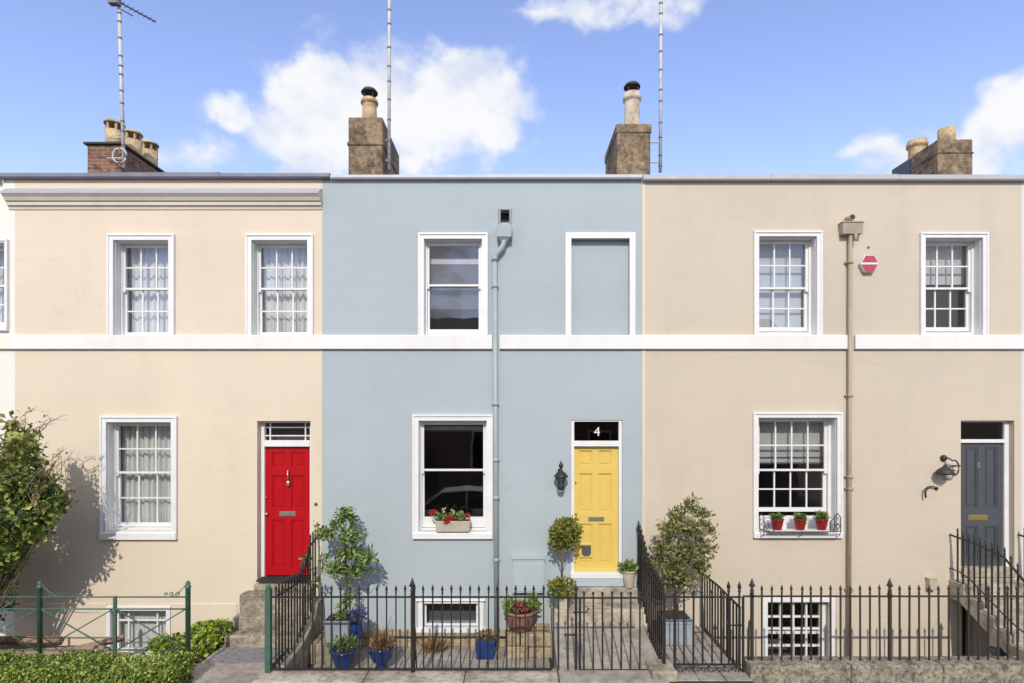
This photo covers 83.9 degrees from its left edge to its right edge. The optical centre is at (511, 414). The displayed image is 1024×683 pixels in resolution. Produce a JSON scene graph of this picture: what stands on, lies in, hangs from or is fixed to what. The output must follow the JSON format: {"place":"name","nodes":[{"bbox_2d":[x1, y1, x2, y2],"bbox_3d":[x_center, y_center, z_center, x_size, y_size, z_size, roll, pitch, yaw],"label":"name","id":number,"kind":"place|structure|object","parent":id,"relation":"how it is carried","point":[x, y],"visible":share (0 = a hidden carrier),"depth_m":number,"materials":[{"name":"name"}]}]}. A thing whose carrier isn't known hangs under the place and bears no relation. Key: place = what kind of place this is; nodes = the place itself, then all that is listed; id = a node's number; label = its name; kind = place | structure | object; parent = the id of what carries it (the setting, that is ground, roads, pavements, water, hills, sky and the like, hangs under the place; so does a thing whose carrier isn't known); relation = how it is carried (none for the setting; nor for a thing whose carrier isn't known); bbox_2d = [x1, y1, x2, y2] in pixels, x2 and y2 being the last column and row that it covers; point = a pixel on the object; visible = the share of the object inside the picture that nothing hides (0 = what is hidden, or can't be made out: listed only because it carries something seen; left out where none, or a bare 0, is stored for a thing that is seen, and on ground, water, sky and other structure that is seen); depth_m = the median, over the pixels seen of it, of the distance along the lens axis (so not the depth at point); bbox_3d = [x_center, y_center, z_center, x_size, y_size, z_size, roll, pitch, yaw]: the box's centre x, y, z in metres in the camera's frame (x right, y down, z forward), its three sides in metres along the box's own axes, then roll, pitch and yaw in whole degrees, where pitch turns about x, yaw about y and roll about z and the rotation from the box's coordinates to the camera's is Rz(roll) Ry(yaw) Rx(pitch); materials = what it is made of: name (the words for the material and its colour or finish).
{"place":"outdoors","nodes":[
{"label":"outdoors","id":0,"kind":"place"},
{"bbox_2d":[0,644,222,676],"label":"garden earth","id":1,"kind":"structure","parent":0,"point":[23,647],"depth_m":9.82,"materials":[{"name":"brown soil"}]},
{"bbox_2d":[0,407,83,620],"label":"garden shrub","id":2,"kind":"object","parent":1,"relation":"on","point":[31,512],"visible":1,"depth_m":8.73,"materials":[{"name":"green plant"}]},
{"bbox_2d":[0,635,132,658],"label":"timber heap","id":3,"kind":"object","parent":1,"relation":"on","point":[29,640],"visible":0.45,"depth_m":9.38,"materials":[{"name":"brown wood"}]},
{"bbox_2d":[0,580,190,669],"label":"railing","id":4,"kind":"object","parent":1,"relation":"on","point":[40,609],"visible":0.98,"depth_m":8.19,"materials":[{"name":"green metal"}]},
{"bbox_2d":[0,646,196,682],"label":"clipped hedge","id":5,"kind":"object","parent":1,"relation":"on","point":[70,668],"visible":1,"depth_m":7.68,"materials":[{"name":"green plant"}]},
{"bbox_2d":[144,618,234,664],"bbox_3d":[-5.282,3.678,9.301,1.404,0.610,1.239,0,0,0],"label":"ivy clump","id":6,"kind":"object","parent":1,"relation":"on","point":[208,637],"visible":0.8,"depth_m":9.23,"materials":[{"name":"plant"}]},
{"bbox_2d":[191,644,287,682],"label":"path","id":7,"kind":"structure","parent":0,"point":[206,671],"depth_m":8.37,"materials":[{"name":"grey stone"}]},
{"bbox_2d":[209,648,283,661],"bbox_3d":[-4.130,3.740,8.890,0.940,0.019,0.500,0,0,0],"label":"slab","id":8,"kind":"object","parent":7,"relation":"on","point":[241,655],"visible":0.82,"depth_m":8.84,"materials":[{"name":"grey stone"}]},
{"bbox_2d":[225,583,311,648],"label":"front steps","id":9,"kind":"structure","parent":7,"relation":"on","point":[249,623],"depth_m":9.49,"materials":[{"name":"stone"}]},
{"bbox_2d":[307,647,551,667],"bbox_3d":[-1.320,4.270,9.175,3.960,0.400,1.650,0,0,0],"label":"courtyard base","id":10,"kind":"object","parent":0,"point":[550,662],"visible":0.12,"depth_m":9.35,"materials":[{"name":"stone"}]},
{"bbox_2d":[277,598,323,667],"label":"side wall","id":11,"kind":"structure","parent":10,"relation":"on","point":[307,638],"depth_m":9.24,"materials":[{"name":"stone"}]},
{"bbox_2d":[277,528,317,666],"bbox_3d":[-3.400,2.816,9.126,0.038,1.709,1.694,0,0,0],"label":"handrail","id":12,"kind":"object","parent":11,"relation":"on","point":[313,545],"visible":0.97,"depth_m":9.13,"materials":[{"name":"metal"}]},
{"bbox_2d":[314,646,549,667],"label":"courtyard floor","id":13,"kind":"structure","parent":0,"point":[464,659],"depth_m":9.40,"materials":[{"name":"grey stone"}]},
{"bbox_2d":[311,630,361,663],"bbox_3d":[-2.950,3.895,9.615,0.660,0.330,0.710,0,0,0],"label":"stone ledge","id":14,"kind":"object","parent":13,"relation":"on","point":[317,653],"visible":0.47,"depth_m":9.26,"materials":[{"name":"beige stone"}]},
{"bbox_2d":[323,608,352,642],"bbox_3d":[-2.845,3.458,9.449,0.476,0.542,0.381,0,0,0],"label":"planter","id":15,"kind":"object","parent":14,"relation":"on","point":[335,624],"visible":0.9,"depth_m":9.30,"materials":[{"name":"blue paint"}]},
{"bbox_2d":[299,505,379,609],"bbox_3d":[-2.857,2.421,9.556,1.384,1.880,0.744,0,0,20],"label":"bay tree","id":16,"kind":"object","parent":15,"relation":"in","point":[345,551],"visible":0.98,"depth_m":9.42,"materials":[{"name":"green plant"}]},
{"bbox_2d":[343,607,366,642],"bbox_3d":[-2.572,3.442,9.379,0.381,0.573,0.284,0,0,0],"label":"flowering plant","id":17,"kind":"object","parent":14,"relation":"on","point":[354,623],"visible":0.73,"depth_m":9.32,"materials":[{"name":"plant"}]},
{"bbox_2d":[326,632,360,667],"bbox_3d":[-2.670,3.752,9.080,0.537,0.589,0.469,0,0,0],"label":"plant pot","id":18,"kind":"object","parent":13,"relation":"on","point":[344,653],"visible":0.84,"depth_m":9.00,"materials":[{"name":"ceramic"}]},
{"bbox_2d":[366,616,397,667],"bbox_3d":[-2.078,3.646,9.081,0.518,0.802,0.489,0,0,0],"label":"plant pot","id":19,"kind":"object","parent":13,"relation":"on","point":[381,648],"visible":0.92,"depth_m":8.97,"materials":[{"name":"ceramic"}]},
{"bbox_2d":[271,578,554,672],"bbox_3d":[-1.435,3.192,8.394,4.093,1.700,0.468,0,0,0],"label":"railing","id":20,"kind":"object","parent":13,"relation":"on","point":[412,585],"visible":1,"depth_m":8.19,"materials":[{"name":"black metal"}]},
{"bbox_2d":[419,635,448,653],"bbox_3d":[-1.321,3.907,9.726,0.443,0.285,0.436,0,0,39],"label":"dry grass tuft","id":21,"kind":"object","parent":13,"relation":"on","point":[437,645],"visible":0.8,"depth_m":9.70,"materials":[{"name":"brown plant"}]},
{"bbox_2d":[475,628,496,658],"bbox_3d":[-0.418,3.812,9.589,0.391,0.471,0.337,0,0,0],"label":"plant pot","id":22,"kind":"object","parent":13,"relation":"on","point":[483,644],"visible":0.92,"depth_m":9.44,"materials":[{"name":"ceramic"}]},
{"bbox_2d":[507,623,550,658],"bbox_3d":[0.277,3.853,9.733,0.754,0.415,0.532,0,0,0],"label":"stone ledge","id":23,"kind":"object","parent":13,"relation":"on","point":[529,643],"visible":0.77,"depth_m":9.48,"materials":[{"name":"beige stone"}]},
{"bbox_2d":[501,591,541,632],"bbox_3d":[0.170,3.312,9.700,0.729,0.660,0.578,0,0,0],"label":"plant pot","id":24,"kind":"object","parent":23,"relation":"on","point":[520,615],"visible":0.86,"depth_m":9.57,"materials":[{"name":"ceramic"}]},
{"bbox_2d":[0,0,1023,174],"label":"sky","id":25,"kind":"structure","parent":0,"point":[479,87],"materials":[{"name":"blue"}]},
{"bbox_2d":[552,627,669,682],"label":"entrance path","id":26,"kind":"structure","parent":0,"point":[571,675],"depth_m":8.58,"materials":[{"name":"grey stone"}]},
{"bbox_2d":[551,586,642,626],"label":"front steps","id":27,"kind":"structure","parent":26,"relation":"on","point":[598,590],"depth_m":9.48,"materials":[{"name":"stone"}]},
{"bbox_2d":[547,575,575,607],"bbox_3d":[0.840,2.980,9.648,0.534,0.508,0.450,0,0,13],"label":"plant pot","id":28,"kind":"object","parent":27,"relation":"on","point":[553,584],"visible":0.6,"depth_m":9.57,"materials":[{"name":"green ceramic"}]},
{"bbox_2d":[547,515,584,577],"bbox_3d":[0.903,2.310,9.648,0.651,1.262,0.601,0,0,0],"label":"topiary tree","id":29,"kind":"object","parent":28,"relation":"in","point":[564,532],"visible":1,"depth_m":9.55,"materials":[{"name":"green plant"}]},
{"bbox_2d":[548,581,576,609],"bbox_3d":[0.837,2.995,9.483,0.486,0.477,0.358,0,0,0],"label":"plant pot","id":30,"kind":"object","parent":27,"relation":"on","point":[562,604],"visible":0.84,"depth_m":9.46,"materials":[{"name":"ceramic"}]},
{"bbox_2d":[618,558,638,588],"bbox_3d":[2.029,2.745,9.902,0.380,0.508,0.311,0,0,0],"label":"plant pot","id":31,"kind":"object","parent":27,"relation":"on","point":[628,569],"visible":1,"depth_m":9.84,"materials":[{"name":"ceramic"}]},
{"bbox_2d":[553,585,648,669],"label":"gate","id":32,"kind":"structure","parent":26,"relation":"on","point":[575,597],"depth_m":8.19,"materials":[{"name":"black metal"}]},
{"bbox_2d":[636,520,665,663],"bbox_3d":[2.190,2.748,9.084,0.038,1.851,1.804,0,0,0],"label":"handrail","id":33,"kind":"object","parent":26,"relation":"on","point":[644,584],"visible":0.98,"depth_m":8.83,"materials":[{"name":"black metal"}]},
{"bbox_2d":[645,659,676,681],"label":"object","id":34,"kind":"structure","parent":0,"point":[658,669],"depth_m":8.02,"materials":[{"name":"stone"}]},
{"bbox_2d":[643,626,751,680],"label":"yard floor","id":35,"kind":"structure","parent":0,"point":[701,675],"depth_m":8.56,"materials":[{"name":"grey stone"}]},
{"bbox_2d":[666,610,692,644],"bbox_3d":[2.667,3.486,9.365,0.485,0.423,0.454,0,0,0],"label":"planter","id":36,"kind":"object","parent":35,"relation":"on","point":[679,628],"visible":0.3,"depth_m":9.15,"materials":[{"name":"blue paint"}]},
{"bbox_2d":[648,491,719,614],"bbox_3d":[2.837,2.271,9.316,1.244,2.041,0.762,0,0,0],"label":"olive tree","id":37,"kind":"object","parent":36,"relation":"in","point":[686,549],"visible":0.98,"depth_m":9.31,"materials":[{"name":"green plant"}]},
{"bbox_2d":[701,572,740,670],"bbox_3d":[3.290,3.204,9.100,0.034,0.992,1.761,0,0,0],"label":"handrail","id":38,"kind":"object","parent":35,"relation":"on","point":[706,604],"visible":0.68,"depth_m":8.84,"materials":[{"name":"black metal"}]},
{"bbox_2d":[670,641,753,682],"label":"yard base","id":39,"kind":"object","parent":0,"point":[713,681],"visible":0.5,"depth_m":7.95,"materials":[{"name":"stone"}]},
{"bbox_2d":[700,625,738,666],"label":"retaining wall","id":40,"kind":"structure","parent":39,"relation":"on","point":[719,645],"depth_m":9.10,"materials":[{"name":"stone"}]},
{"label":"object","id":41,"kind":"structure","parent":0,"visible":0},
{"bbox_2d":[744,656,1023,682],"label":"front wall","id":42,"kind":"structure","parent":41,"relation":"on","point":[934,669],"depth_m":8.02,"materials":[{"name":"stone"}]},
{"bbox_2d":[742,578,1023,660],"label":"railing","id":43,"kind":"object","parent":42,"relation":"on","point":[889,595],"visible":1,"depth_m":8.19,"materials":[{"name":"black metal"}]},
{"bbox_2d":[665,581,743,672],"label":"gate","id":44,"kind":"structure","parent":43,"relation":"attached to","point":[693,664],"depth_m":8.19,"materials":[{"name":"black metal"}]},
{"bbox_2d":[990,636,1000,655],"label":"step pier","id":45,"kind":"structure","parent":41,"relation":"on","point":[993,643],"depth_m":9.13,"materials":[{"name":"stone"}]},
{"bbox_2d":[949,579,1023,655],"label":"front steps","id":46,"kind":"structure","parent":45,"relation":"on","point":[953,584],"depth_m":9.36,"materials":[{"name":"stone"}]},
{"bbox_2d":[949,528,1023,635],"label":"handrail","id":47,"kind":"object","parent":46,"relation":"on","point":[1005,560],"visible":0.96,"depth_m":9.23,"materials":[{"name":"black metal"}]},
{"bbox_2d":[989,646,1006,655],"bbox_3d":[7.845,3.812,9.119,0.423,0.275,0.289,0,0,-24],"label":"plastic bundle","id":48,"kind":"object","parent":46,"relation":"on","point":[993,650],"visible":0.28,"depth_m":9.04,"materials":[{"name":"plastic"}]},
{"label":"pavement","id":49,"kind":"structure","parent":0,"visible":0},
{"bbox_2d":[251,668,558,682],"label":"kerb","id":50,"kind":"structure","parent":49,"relation":"on","point":[416,676],"depth_m":8.06,"materials":[{"name":"grey stone"}]},
{"bbox_2d":[265,584,271,672],"bbox_3d":[-3.504,3.095,8.200,0.110,1.330,0.110,0,0,0],"label":"gate post","id":51,"kind":"object","parent":50,"relation":"on","point":[268,629],"visible":0.77,"depth_m":8.16,"materials":[{"name":"green metal"}]},
{"bbox_3d":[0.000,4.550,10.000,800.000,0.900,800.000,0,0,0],"label":"ground","id":52,"kind":"structure","parent":0,"visible":0},
{"bbox_2d":[0,178,14,635],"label":"terraced house","id":53,"kind":"structure","parent":52,"relation":"on","point":[7,308],"depth_m":10.00,"materials":[{"name":"beige paint"}]},
{"bbox_2d":[0,239,8,330],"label":"window","id":54,"kind":"structure","parent":53,"relation":"in","point":[4,243],"depth_m":9.98,"materials":[{"name":"white paint"}]},
{"bbox_2d":[0,118,330,659],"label":"terraced house","id":55,"kind":"structure","parent":52,"relation":"on","point":[166,341],"depth_m":10.00,"materials":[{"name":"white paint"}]},
{"bbox_2d":[106,0,155,168],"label":"television aerial","id":56,"kind":"object","parent":55,"relation":"attached to","point":[115,3],"visible":1,"depth_m":11.59,"materials":[{"name":"metal"}]},
{"bbox_2d":[99,416,177,539],"bbox_3d":[-6.535,1.100,10.200,1.344,2.159,0.524,0,0,0],"label":"window","id":57,"kind":"structure","parent":55,"relation":"in","point":[143,495],"depth_m":10.21,"materials":[{"name":"white paint"}]},
{"bbox_2d":[106,606,170,652],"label":"basement window","id":58,"kind":"structure","parent":55,"relation":"in","point":[127,627],"depth_m":10.23,"materials":[{"name":"white paint"}]},
{"bbox_2d":[106,234,174,334],"bbox_3d":[-6.496,-2.278,10.197,1.178,1.779,0.499,0,0,0],"label":"window","id":59,"kind":"structure","parent":55,"relation":"in","point":[140,268],"depth_m":10.19,"materials":[{"name":"white paint"}]},
{"bbox_2d":[245,234,313,334],"bbox_3d":[-4.070,-2.278,10.197,1.186,1.779,0.500,0,0,0],"label":"window","id":60,"kind":"structure","parent":55,"relation":"in","point":[279,268],"depth_m":10.23,"materials":[{"name":"white paint"}]},
{"bbox_2d":[256,576,309,581],"bbox_3d":[-4.002,2.889,10.033,0.897,0.032,0.265,0,0,0],"label":"doormat","id":61,"kind":"object","parent":55,"relation":"on","point":[270,578],"visible":0.6,"depth_m":9.95,"materials":[{"name":"black rubber"}]},
{"bbox_2d":[265,447,309,574],"bbox_3d":[-4.006,1.715,10.188,0.812,2.298,0.125,0,0,0],"label":"door","id":62,"kind":"structure","parent":55,"relation":"in","point":[287,514],"depth_m":10.19,"materials":[{"name":"red paint"}]},
{"bbox_2d":[321,86,642,658],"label":"terraced house","id":63,"kind":"structure","parent":52,"relation":"on","point":[481,341],"depth_m":10.00,"materials":[{"name":"blue paint"}]},
{"bbox_2d":[385,0,390,170],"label":"television aerial","id":64,"kind":"object","parent":63,"relation":"attached to","point":[388,140],"visible":0.94,"depth_m":11.92,"materials":[{"name":"metal"}]},
{"bbox_2d":[429,507,470,531],"bbox_3d":[-1.086,1.825,9.951,0.736,0.421,0.257,0,0,0],"label":"window box","id":65,"kind":"object","parent":63,"relation":"on","point":[447,522],"visible":1,"depth_m":9.90,"materials":[{"name":"stone"}]},
{"bbox_2d":[416,599,485,632],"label":"basement window","id":66,"kind":"structure","parent":63,"relation":"in","point":[437,603],"depth_m":10.05,"materials":[{"name":"white paint"}]},
{"bbox_2d":[412,415,492,538],"bbox_3d":[-1.039,1.079,10.125,1.408,2.173,0.373,0,0,0],"label":"window","id":67,"kind":"structure","parent":63,"relation":"in","point":[421,424],"depth_m":9.96,"materials":[{"name":"white paint"}]},
{"bbox_2d":[418,232,487,334],"bbox_3d":[-1.032,-2.311,10.129,1.221,1.846,0.364,0,0,0],"label":"window","id":68,"kind":"structure","parent":63,"relation":"in","point":[453,266],"depth_m":10.18,"materials":[{"name":"white paint"}]},
{"bbox_2d":[512,556,544,592],"bbox_3d":[0.288,2.780,9.935,0.579,0.620,0.130,0,0,0],"label":"meter cupboard","id":69,"kind":"object","parent":63,"relation":"attached to","point":[528,572],"visible":0.94,"depth_m":9.88,"materials":[{"name":"blue paint"}]},
{"bbox_2d":[554,461,567,490],"bbox_3d":[0.846,1.045,9.852,0.250,0.510,0.295,0,0,0],"label":"wall lantern","id":70,"kind":"object","parent":63,"relation":"attached to","point":[560,473],"depth_m":9.79,"materials":[{"name":"black paint"}]},
{"bbox_2d":[574,446,617,570],"bbox_3d":[1.485,1.656,10.086,0.778,2.201,0.108,0,0,0],"label":"door","id":71,"kind":"structure","parent":63,"relation":"in","point":[595,467],"depth_m":10.08,"materials":[{"name":"yellow paint"}]},
{"bbox_2d":[605,81,1023,667],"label":"terraced house","id":72,"kind":"structure","parent":52,"relation":"on","point":[795,359],"depth_m":10.00,"materials":[{"name":"beige paint"}]},
{"bbox_2d":[650,0,662,172],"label":"television aerial","id":73,"kind":"object","parent":72,"relation":"attached to","point":[660,81],"visible":0.96,"depth_m":11.92,"materials":[{"name":"metal"}]},
{"bbox_2d":[753,231,822,334],"bbox_3d":[4.829,-2.299,10.154,1.197,1.842,0.414,0,0,0],"label":"window","id":74,"kind":"structure","parent":72,"relation":"in","point":[783,261],"depth_m":10.23,"materials":[{"name":"white paint"}]},
{"bbox_2d":[753,412,842,537],"bbox_3d":[5.002,1.052,10.150,1.564,2.195,0.423,0,0,0],"label":"window","id":75,"kind":"structure","parent":72,"relation":"in","point":[807,438],"depth_m":10.19,"materials":[{"name":"white paint"}]},
{"bbox_2d":[763,598,834,655],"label":"basement window","id":76,"kind":"structure","parent":72,"relation":"in","point":[765,600],"depth_m":10.10,"materials":[{"name":"white paint"}]},
{"bbox_2d":[759,513,840,536],"bbox_3d":[4.992,1.909,9.890,1.331,0.423,0.196,0,0,0],"label":"window tray","id":77,"kind":"object","parent":72,"relation":"attached to","point":[795,530],"depth_m":9.80,"materials":[{"name":"black paint"}]},
{"bbox_2d":[769,512,785,529],"bbox_3d":[4.603,1.835,9.896,0.252,0.305,0.254,0,0,-24],"label":"plant pot","id":78,"kind":"object","parent":77,"relation":"on","point":[778,518],"visible":0.98,"depth_m":9.82,"materials":[{"name":"red ceramic"}]},
{"bbox_2d":[793,512,807,529],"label":"plant pot","id":79,"kind":"object","parent":77,"relation":"on","point":[799,519],"visible":1,"depth_m":9.83,"materials":[{"name":"red ceramic"}]},
{"bbox_2d":[813,509,831,529],"bbox_3d":[5.369,1.815,9.895,0.268,0.344,0.245,0,0,-27],"label":"plant pot","id":80,"kind":"object","parent":77,"relation":"on","point":[821,520],"visible":1,"depth_m":9.84,"materials":[{"name":"red ceramic"}]},
{"bbox_2d":[858,246,877,272],"bbox_3d":[6.221,-2.725,9.955,0.304,0.467,0.094,0,0,0],"label":"alarm box","id":81,"kind":"object","parent":72,"relation":"attached to","point":[868,264],"visible":1,"depth_m":9.91,"materials":[{"name":"red plastic"}]},
{"bbox_2d":[925,577,937,589],"bbox_3d":[7.317,2.939,9.940,0.149,0.202,0.120,0,0,0],"label":"vent box","id":82,"kind":"object","parent":72,"relation":"attached to","point":[931,582],"visible":0.93,"depth_m":9.89,"materials":[{"name":"plastic"}]},
{"bbox_2d":[924,486,938,497],"bbox_3d":[7.325,1.337,9.954,0.301,0.209,0.042,0,0,-16],"label":"hanging bracket","id":83,"kind":"object","parent":72,"relation":"attached to","point":[926,489],"visible":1,"depth_m":9.92,"materials":[{"name":"black metal"}]},
{"bbox_2d":[935,455,961,475],"bbox_3d":[7.543,0.920,9.883,0.410,0.439,0.279,0,0,-30],"label":"wall lantern","id":84,"kind":"object","parent":72,"relation":"attached to","point":[944,469],"depth_m":9.84,"materials":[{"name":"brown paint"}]},
{"bbox_2d":[919,232,988,334],"bbox_3d":[7.737,-2.286,10.154,1.189,1.816,0.414,0,0,0],"label":"window","id":85,"kind":"structure","parent":72,"relation":"in","point":[941,254],"depth_m":10.17,"materials":[{"name":"white paint"}]},
{"bbox_2d":[962,605,964,655],"bbox_3d":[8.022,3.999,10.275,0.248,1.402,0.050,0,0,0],"label":"basement door","id":86,"kind":"structure","parent":72,"relation":"in","point":[963,609],"depth_m":10.25,"materials":[{"name":"black metal"}]},
{"bbox_2d":[961,443,1001,565],"bbox_3d":[8.338,1.589,10.161,0.773,2.184,0.078,0,0,0],"label":"door","id":87,"kind":"structure","parent":72,"relation":"in","point":[981,468],"depth_m":10.14,"materials":[{"name":"grey paint"}]},
{"bbox_2d":[1021,182,1023,578],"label":"terraced house","id":88,"kind":"structure","parent":52,"relation":"on","point":[1022,377],"depth_m":10.00,"materials":[{"name":"white paint"}]}
]}

